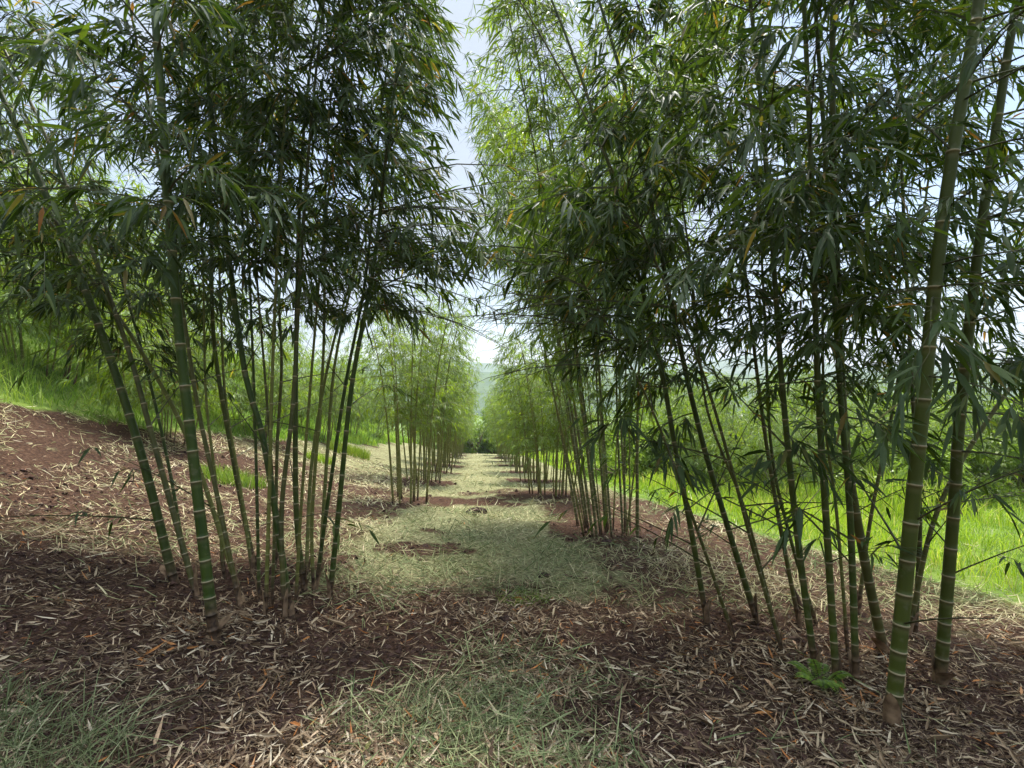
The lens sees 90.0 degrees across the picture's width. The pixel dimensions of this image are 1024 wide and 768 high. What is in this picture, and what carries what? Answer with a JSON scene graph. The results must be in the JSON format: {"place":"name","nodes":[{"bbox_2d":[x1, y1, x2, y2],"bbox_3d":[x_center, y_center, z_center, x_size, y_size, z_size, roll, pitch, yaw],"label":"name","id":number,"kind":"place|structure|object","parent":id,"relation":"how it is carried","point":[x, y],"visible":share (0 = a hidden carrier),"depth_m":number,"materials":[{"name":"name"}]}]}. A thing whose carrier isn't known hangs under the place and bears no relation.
{"place":"outdoors","nodes":[
{"label":"outdoors","id":0,"kind":"place"},
{"bbox_2d":[0,293,1023,767],"bbox_3d":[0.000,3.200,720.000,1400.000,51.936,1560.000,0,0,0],"label":"ground","id":1,"kind":"structure","parent":0,"point":[50,441],"depth_m":4.86,"materials":[{"name":"soil"}]},
{"bbox_2d":[0,59,44,272],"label":"bamboo clump","id":2,"kind":"object","parent":1,"relation":"on","point":[8,171],"visible":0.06,"depth_m":7.45,"materials":[{"name":"green plant"}]},
{"bbox_2d":[7,163,68,229],"bbox_3d":[-21.553,-7.133,19.709,7.139,4.530,7.042,0,0,-4],"label":"tree","id":3,"kind":"object","parent":1,"relation":"on","point":[29,179],"depth_m":20.61,"materials":[{"name":"green plant"}]},
{"bbox_2d":[0,648,101,753],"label":"grass tuft","id":4,"kind":"object","parent":1,"relation":"on","point":[9,685],"visible":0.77,"depth_m":2.47,"materials":[{"name":"green plant"}]},
{"bbox_2d":[0,47,125,309],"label":"bamboo clump","id":5,"kind":"object","parent":1,"relation":"on","point":[27,135],"visible":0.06,"depth_m":12.86,"materials":[{"name":"green plant"}]},
{"bbox_2d":[0,102,157,384],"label":"bamboo clump","id":6,"kind":"object","parent":1,"relation":"on","point":[58,327],"visible":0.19,"depth_m":10.98,"materials":[{"name":"green plant"}]},
{"bbox_2d":[0,166,199,345],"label":"bamboo clump","id":7,"kind":"object","parent":1,"relation":"on","point":[105,257],"visible":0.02,"depth_m":15.66,"materials":[{"name":"green plant"}]},
{"bbox_2d":[0,667,229,767],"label":"grass tuft","id":8,"kind":"object","parent":1,"relation":"on","point":[84,740],"visible":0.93,"depth_m":2.26,"materials":[{"name":"green plant"}]},
{"bbox_2d":[32,191,244,405],"bbox_3d":[-9.533,-2.059,13.214,4.337,5.335,4.809,0,0,2],"label":"bamboo clump","id":9,"kind":"object","parent":1,"relation":"on","point":[136,301],"visible":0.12,"depth_m":12.86,"materials":[{"name":"green plant"}]},
{"bbox_2d":[44,260,254,446],"bbox_3d":[-7.392,-0.674,10.583,3.664,4.065,3.304,0,0,16],"label":"bamboo clump","id":10,"kind":"object","parent":1,"relation":"on","point":[162,400],"visible":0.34,"depth_m":10.20,"materials":[{"name":"green plant"}]},
{"bbox_2d":[0,262,416,445],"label":"bank grass","id":11,"kind":"structure","parent":1,"relation":"on","point":[361,437],"depth_m":12.48,"materials":[{"name":"green plant"}]},
{"bbox_2d":[0,399,430,631],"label":"fallen dry leaves","id":12,"kind":"object","parent":1,"relation":"on","point":[260,518],"visible":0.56,"depth_m":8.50,"materials":[{"name":"beige plant"}]},
{"bbox_2d":[200,459,266,489],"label":"grass tuft","id":13,"kind":"object","parent":1,"relation":"on","point":[226,477],"visible":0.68,"depth_m":9.23,"materials":[{"name":"green plant"}]},
{"bbox_2d":[193,278,332,439],"bbox_3d":[-7.713,-0.582,15.323,3.924,4.827,4.351,0,0,31],"label":"bamboo clump","id":14,"kind":"object","parent":1,"relation":"on","point":[236,374],"visible":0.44,"depth_m":15.16,"materials":[{"name":"green plant"}]},
{"bbox_2d":[0,0,590,639],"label":"bamboo clump","id":15,"kind":"object","parent":1,"relation":"on","point":[244,186],"visible":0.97,"depth_m":4.22,"materials":[{"name":"green plant"}]},
{"bbox_2d":[264,312,369,440],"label":"bamboo clump","id":16,"kind":"object","parent":1,"relation":"on","point":[325,406],"visible":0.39,"depth_m":20.25,"materials":[{"name":"green plant"}]},
{"bbox_2d":[306,449,336,464],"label":"grass tuft","id":17,"kind":"object","parent":1,"relation":"on","point":[321,457],"visible":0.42,"depth_m":14.98,"materials":[{"name":"green plant"}]},
{"bbox_2d":[291,352,381,407],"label":"tree","id":18,"kind":"object","parent":1,"relation":"on","point":[340,366],"visible":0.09,"depth_m":45.62,"materials":[{"name":"green plant"}]},
{"bbox_2d":[299,339,387,436],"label":"bamboo clump","id":19,"kind":"object","parent":1,"relation":"on","point":[356,416],"visible":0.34,"depth_m":25.57,"materials":[{"name":"green plant"}]},
{"bbox_2d":[325,440,373,460],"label":"grass tuft","id":20,"kind":"object","parent":1,"relation":"on","point":[355,451],"visible":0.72,"depth_m":18.75,"materials":[{"name":"green plant"}]},
{"bbox_2d":[339,363,399,437],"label":"bamboo clump","id":21,"kind":"object","parent":1,"relation":"on","point":[374,417],"visible":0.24,"depth_m":31.57,"materials":[{"name":"green plant"}]},
{"bbox_2d":[389,414,427,439],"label":"bush","id":22,"kind":"object","parent":1,"relation":"on","point":[418,436],"visible":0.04,"depth_m":50.26,"materials":[{"name":"green plant"}]},
{"bbox_2d":[345,278,476,503],"bbox_3d":[-2.192,0.191,11.120,2.784,5.061,2.737,0,0,-17],"label":"bamboo clump","id":23,"kind":"object","parent":1,"relation":"on","point":[398,406],"visible":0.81,"depth_m":10.80,"materials":[{"name":"green plant"}]},
{"bbox_2d":[366,296,483,482],"bbox_3d":[-2.664,0.210,15.643,3.741,5.978,3.453,0,0,27],"label":"bamboo clump","id":24,"kind":"object","parent":1,"relation":"on","point":[457,393],"visible":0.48,"depth_m":15.35,"materials":[{"name":"green plant"}]},
{"bbox_2d":[394,327,483,473],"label":"bamboo clump","id":25,"kind":"object","parent":1,"relation":"on","point":[466,410],"visible":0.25,"depth_m":19.49,"materials":[{"name":"green plant"}]},
{"bbox_2d":[410,359,478,466],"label":"bamboo clump","id":26,"kind":"object","parent":1,"relation":"on","point":[452,434],"visible":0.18,"depth_m":23.53,"materials":[{"name":"green plant"}]},
{"bbox_2d":[435,393,476,457],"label":"bamboo clump","id":27,"kind":"object","parent":1,"relation":"on","point":[462,432],"visible":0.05,"depth_m":32.55,"materials":[{"name":"green plant"}]},
{"bbox_2d":[416,413,495,452],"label":"tree","id":28,"kind":"object","parent":1,"relation":"on","point":[473,427],"visible":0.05,"depth_m":54.44,"materials":[{"name":"green plant"}]},
{"bbox_2d":[429,356,483,462],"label":"bamboo clump","id":29,"kind":"object","parent":1,"relation":"on","point":[464,410],"visible":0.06,"depth_m":27.90,"materials":[{"name":"green plant"}]},
{"bbox_2d":[451,380,475,455],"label":"bamboo clump","id":30,"kind":"object","parent":1,"relation":"on","point":[464,432],"visible":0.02,"depth_m":36.96,"materials":[{"name":"green plant"}]},
{"bbox_2d":[453,390,478,452],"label":"bamboo clump","id":31,"kind":"object","parent":1,"relation":"on","point":[469,425],"visible":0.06,"depth_m":41.13,"materials":[{"name":"green plant"}]},
{"bbox_2d":[455,409,495,453],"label":"tree","id":32,"kind":"object","parent":1,"relation":"on","point":[472,447],"visible":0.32,"depth_m":45.95,"materials":[{"name":"green plant"}]},
{"bbox_2d":[455,440,496,452],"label":"tree","id":33,"kind":"object","parent":1,"relation":"on","point":[484,448],"visible":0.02,"depth_m":47.93,"materials":[{"name":"green plant"}]},
{"bbox_2d":[466,507,486,514],"bbox_3d":[-0.701,2.513,9.999,0.365,0.229,0.330,0,0,-37],"label":"soil clod","id":34,"kind":"object","parent":1,"relation":"on","point":[481,509],"visible":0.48,"depth_m":9.94,"materials":[{"name":"brown soil"}]},
{"bbox_2d":[370,666,583,767],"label":"grass tuft","id":35,"kind":"object","parent":1,"relation":"on","point":[444,725],"visible":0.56,"depth_m":2.60,"materials":[{"name":"green plant"}]},
{"bbox_2d":[469,426,493,453],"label":"tree","id":36,"kind":"object","parent":1,"relation":"on","point":[480,451],"visible":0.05,"depth_m":50.79,"materials":[{"name":"green plant"}]},
{"bbox_2d":[464,405,514,453],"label":"tree","id":37,"kind":"object","parent":1,"relation":"on","point":[494,450],"visible":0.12,"depth_m":48.37,"materials":[{"name":"green plant"}]},
{"bbox_2d":[482,391,511,458],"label":"bamboo clump","id":38,"kind":"object","parent":1,"relation":"on","point":[487,421],"visible":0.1,"depth_m":34.42,"materials":[{"name":"green plant"}]},
{"bbox_2d":[484,389,509,455],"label":"bamboo clump","id":39,"kind":"object","parent":1,"relation":"on","point":[486,424],"visible":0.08,"depth_m":38.89,"materials":[{"name":"green plant"}]},
{"bbox_2d":[484,384,513,461],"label":"bamboo clump","id":40,"kind":"object","parent":1,"relation":"on","point":[493,430],"visible":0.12,"depth_m":29.97,"materials":[{"name":"green plant"}]},
{"bbox_2d":[479,381,528,465],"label":"bamboo clump","id":41,"kind":"object","parent":1,"relation":"on","point":[493,414],"visible":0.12,"depth_m":25.54,"materials":[{"name":"green plant"}]},
{"bbox_2d":[498,615,512,621],"bbox_3d":[-0.052,1.863,4.051,0.119,0.066,0.088,0,0,0],"label":"soil clod","id":42,"kind":"object","parent":1,"relation":"on","point":[504,618],"visible":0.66,"depth_m":4.03,"materials":[{"name":"brown soil"}]},
{"bbox_2d":[0,435,1023,767],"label":"straw mulch","id":43,"kind":"object","parent":1,"relation":"on","point":[976,595],"visible":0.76,"depth_m":4.95,"materials":[{"name":"beige plant"}]},
{"bbox_2d":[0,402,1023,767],"bbox_3d":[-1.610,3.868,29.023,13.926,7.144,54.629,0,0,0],"label":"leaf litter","id":44,"kind":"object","parent":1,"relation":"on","point":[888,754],"visible":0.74,"depth_m":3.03,"materials":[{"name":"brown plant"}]},
{"bbox_2d":[0,450,1023,767],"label":"fallen twigs","id":45,"kind":"object","parent":1,"relation":"on","point":[770,760],"visible":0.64,"depth_m":2.85,"materials":[{"name":"brown plant"}]},
{"bbox_2d":[8,503,1021,767],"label":"fallen sheaths","id":46,"kind":"object","parent":1,"relation":"on","point":[702,719],"visible":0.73,"depth_m":3.13,"materials":[{"name":"beige plant"}]},
{"bbox_2d":[489,361,547,472],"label":"bamboo clump","id":47,"kind":"object","parent":1,"relation":"on","point":[516,464],"visible":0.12,"depth_m":21.40,"materials":[{"name":"green plant"}]},
{"bbox_2d":[485,649,552,679],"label":"grass tuft","id":48,"kind":"object","parent":1,"relation":"on","point":[538,657],"visible":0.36,"depth_m":3.31,"materials":[{"name":"green plant"}]},
{"bbox_2d":[495,587,551,606],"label":"grass tuft","id":49,"kind":"object","parent":1,"relation":"on","point":[504,600],"visible":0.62,"depth_m":4.72,"materials":[{"name":"green plant"}]},
{"bbox_2d":[487,348,587,481],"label":"bamboo clump","id":50,"kind":"object","parent":1,"relation":"on","point":[520,432],"visible":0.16,"depth_m":17.06,"materials":[{"name":"green plant"}]},
{"bbox_2d":[537,572,550,577],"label":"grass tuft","id":51,"kind":"object","parent":1,"relation":"on","point":[542,573],"visible":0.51,"depth_m":5.46,"materials":[{"name":"green plant"}]},
{"bbox_2d":[485,322,615,497],"bbox_3d":[1.077,0.516,13.004,3.633,5.118,3.477,0,0,-23],"label":"bamboo clump","id":52,"kind":"object","parent":1,"relation":"on","point":[534,433],"visible":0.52,"depth_m":12.86,"materials":[{"name":"green plant"}]},
{"bbox_2d":[563,574,594,579],"bbox_3d":[0.716,2.060,5.459,0.345,0.028,0.026,0,0,18],"label":"fallen stick","id":53,"kind":"object","parent":1,"relation":"on","point":[576,577],"visible":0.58,"depth_m":5.46,"materials":[{"name":"brown wood"}]},
{"bbox_2d":[444,0,761,537],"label":"bamboo clump","id":54,"kind":"object","parent":1,"relation":"on","point":[516,138],"visible":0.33,"depth_m":7.46,"materials":[{"name":"green plant"}]},
{"bbox_2d":[601,539,613,544],"bbox_3d":[1.355,2.258,7.277,0.200,0.118,0.158,0,0,0],"label":"soil clod","id":55,"kind":"object","parent":1,"relation":"on","point":[607,541],"visible":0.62,"depth_m":7.24,"materials":[{"name":"brown soil"}]},
{"bbox_2d":[571,417,667,479],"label":"bush","id":56,"kind":"object","parent":1,"relation":"on","point":[645,454],"visible":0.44,"depth_m":19.22,"materials":[{"name":"green plant"}]},
{"bbox_2d":[630,547,648,549],"bbox_3d":[1.752,2.249,7.010,0.285,0.047,0.040,0,0,-18],"label":"fallen stick","id":57,"kind":"object","parent":1,"relation":"on","point":[635,548],"visible":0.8,"depth_m":6.99,"materials":[{"name":"brown wood"}]},
{"bbox_2d":[577,365,732,473],"bbox_3d":[6.000,1.550,20.899,6.410,5.160,6.498,0,0,-7],"label":"tree","id":58,"kind":"object","parent":1,"relation":"on","point":[679,411],"visible":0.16,"depth_m":20.14,"materials":[{"name":"green plant"}]},
{"bbox_2d":[628,392,695,420],"bbox_3d":[8.700,2.292,28.841,4.130,5.081,4.580,0,0,-10],"label":"tree","id":59,"kind":"object","parent":1,"relation":"on","point":[653,409],"visible":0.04,"depth_m":28.40,"materials":[{"name":"green plant"}]},
{"bbox_2d":[636,377,725,468],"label":"bamboo clump","id":60,"kind":"object","parent":1,"relation":"on","point":[661,412],"visible":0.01,"depth_m":23.82,"materials":[{"name":"green plant"}]},
{"bbox_2d":[656,379,738,471],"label":"bamboo clump","id":61,"kind":"object","parent":1,"relation":"on","point":[674,422],"visible":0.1,"depth_m":19.76,"materials":[{"name":"green plant"}]},
{"bbox_2d":[402,0,1023,728],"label":"bamboo clump","id":62,"kind":"object","parent":1,"relation":"on","point":[790,208],"visible":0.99,"depth_m":3.40,"materials":[{"name":"green plant"}]},
{"bbox_2d":[661,375,786,484],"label":"bamboo clump","id":63,"kind":"object","parent":1,"relation":"on","point":[700,462],"visible":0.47,"depth_m":16.32,"materials":[{"name":"green plant"}]},
{"bbox_2d":[699,429,780,484],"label":"bush","id":64,"kind":"object","parent":1,"relation":"on","point":[717,473],"visible":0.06,"depth_m":17.00,"materials":[{"name":"green plant"}]},
{"bbox_2d":[736,623,773,630],"bbox_3d":[1.956,1.956,4.119,0.305,0.033,0.028,0,0,18],"label":"fallen stick","id":65,"kind":"object","parent":1,"relation":"on","point":[746,625],"visible":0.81,"depth_m":4.12,"materials":[{"name":"brown wood"}]},
{"bbox_2d":[520,446,1023,602],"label":"field grass","id":66,"kind":"structure","parent":1,"relation":"on","point":[764,497],"depth_m":9.94,"materials":[{"name":"green plant"}]},
{"bbox_2d":[705,369,849,498],"bbox_3d":[6.507,1.359,12.901,3.298,3.658,2.974,0,0,-25],"label":"bamboo clump","id":67,"kind":"object","parent":1,"relation":"on","point":[759,437],"visible":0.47,"depth_m":12.73,"materials":[{"name":"green plant"}]},
{"bbox_2d":[764,636,803,641],"bbox_3d":[2.077,1.941,3.909,0.366,0.055,0.036,0,0,-14],"label":"fallen stick","id":68,"kind":"object","parent":1,"relation":"on","point":[768,638],"visible":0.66,"depth_m":3.91,"materials":[{"name":"brown wood"}]},
{"bbox_2d":[732,392,853,477],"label":"bush","id":69,"kind":"object","parent":1,"relation":"on","point":[790,419],"visible":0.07,"depth_m":19.70,"materials":[{"name":"green plant"}]},
{"bbox_2d":[784,567,802,611],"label":"dead shoot","id":70,"kind":"object","parent":1,"relation":"on","point":[799,602],"visible":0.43,"depth_m":4.58,"materials":[{"name":"brown plant"}]},
{"bbox_2d":[771,671,816,679],"bbox_3d":[1.841,1.892,3.309,0.305,0.033,0.032,0,0,15],"label":"fallen stick","id":71,"kind":"object","parent":1,"relation":"on","point":[789,675],"visible":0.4,"depth_m":3.31,"materials":[{"name":"brown wood"}]},
{"bbox_2d":[751,372,860,439],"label":"bamboo clump","id":72,"kind":"object","parent":1,"relation":"on","point":[805,395],"visible":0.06,"depth_m":21.21,"materials":[{"name":"green plant"}]},
{"bbox_2d":[788,658,852,693],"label":"fern","id":73,"kind":"object","parent":1,"relation":"on","point":[827,683],"visible":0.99,"depth_m":3.20,"materials":[{"name":"green plant"}]},
{"bbox_2d":[762,370,887,473],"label":"bamboo clump","id":74,"kind":"object","parent":1,"relation":"on","point":[852,424],"visible":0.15,"depth_m":17.21,"materials":[{"name":"green plant"}]},
{"bbox_2d":[773,379,881,411],"bbox_3d":[19.757,2.230,31.753,6.943,5.704,6.849,0,0,19],"label":"tree","id":75,"kind":"object","parent":1,"relation":"on","point":[835,403],"visible":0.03,"depth_m":32.52,"materials":[{"name":"green plant"}]},
{"bbox_2d":[764,356,968,470],"bbox_3d":[13.938,1.348,20.666,7.340,5.449,7.241,0,0,31],"label":"tree","id":76,"kind":"object","parent":1,"relation":"on","point":[874,408],"depth_m":21.08,"materials":[{"name":"green plant"}]},
{"bbox_2d":[830,425,980,507],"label":"bush","id":77,"kind":"object","parent":1,"relation":"on","point":[903,470],"visible":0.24,"depth_m":11.88,"materials":[{"name":"green plant"}]},
{"bbox_2d":[832,376,985,495],"bbox_3d":[10.283,1.383,13.302,3.206,3.557,2.891,0,0,-29],"label":"bamboo clump","id":78,"kind":"object","parent":1,"relation":"on","point":[936,426],"visible":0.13,"depth_m":12.98,"materials":[{"name":"green plant"}]},
{"bbox_2d":[860,419,984,476],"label":"bush","id":79,"kind":"object","parent":1,"relation":"on","point":[907,426],"visible":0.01,"depth_m":17.04,"materials":[{"name":"green plant"}]},
{"bbox_2d":[852,427,1023,508],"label":"bush","id":80,"kind":"object","parent":1,"relation":"on","point":[1009,461],"visible":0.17,"depth_m":12.49,"materials":[{"name":"green plant"}]},
{"bbox_2d":[932,395,1023,489],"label":"bush","id":81,"kind":"object","parent":1,"relation":"on","point":[1011,419],"visible":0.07,"depth_m":14.64,"materials":[{"name":"green plant"}]},
{"bbox_2d":[948,370,1023,493],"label":"bamboo clump","id":82,"kind":"object","parent":1,"relation":"on","point":[994,448],"visible":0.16,"depth_m":13.81,"materials":[{"name":"green plant"}]},
{"bbox_2d":[0,0,1023,367],"label":"sky","id":83,"kind":"structure","parent":0,"point":[461,9],"materials":[{"name":"white"}]},
{"bbox_2d":[246,353,1020,381],"bbox_3d":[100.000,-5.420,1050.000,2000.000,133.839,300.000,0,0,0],"label":"hills","id":84,"kind":"structure","parent":0,"point":[722,364],"depth_m":1091.30,"materials":[{"name":"green plant"}]},
{"bbox_2d":[286,369,1020,415],"bbox_3d":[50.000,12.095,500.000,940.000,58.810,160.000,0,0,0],"label":"hills","id":85,"kind":"structure","parent":0,"point":[487,382],"depth_m":501.35,"materials":[{"name":"green plant"}]}
]}

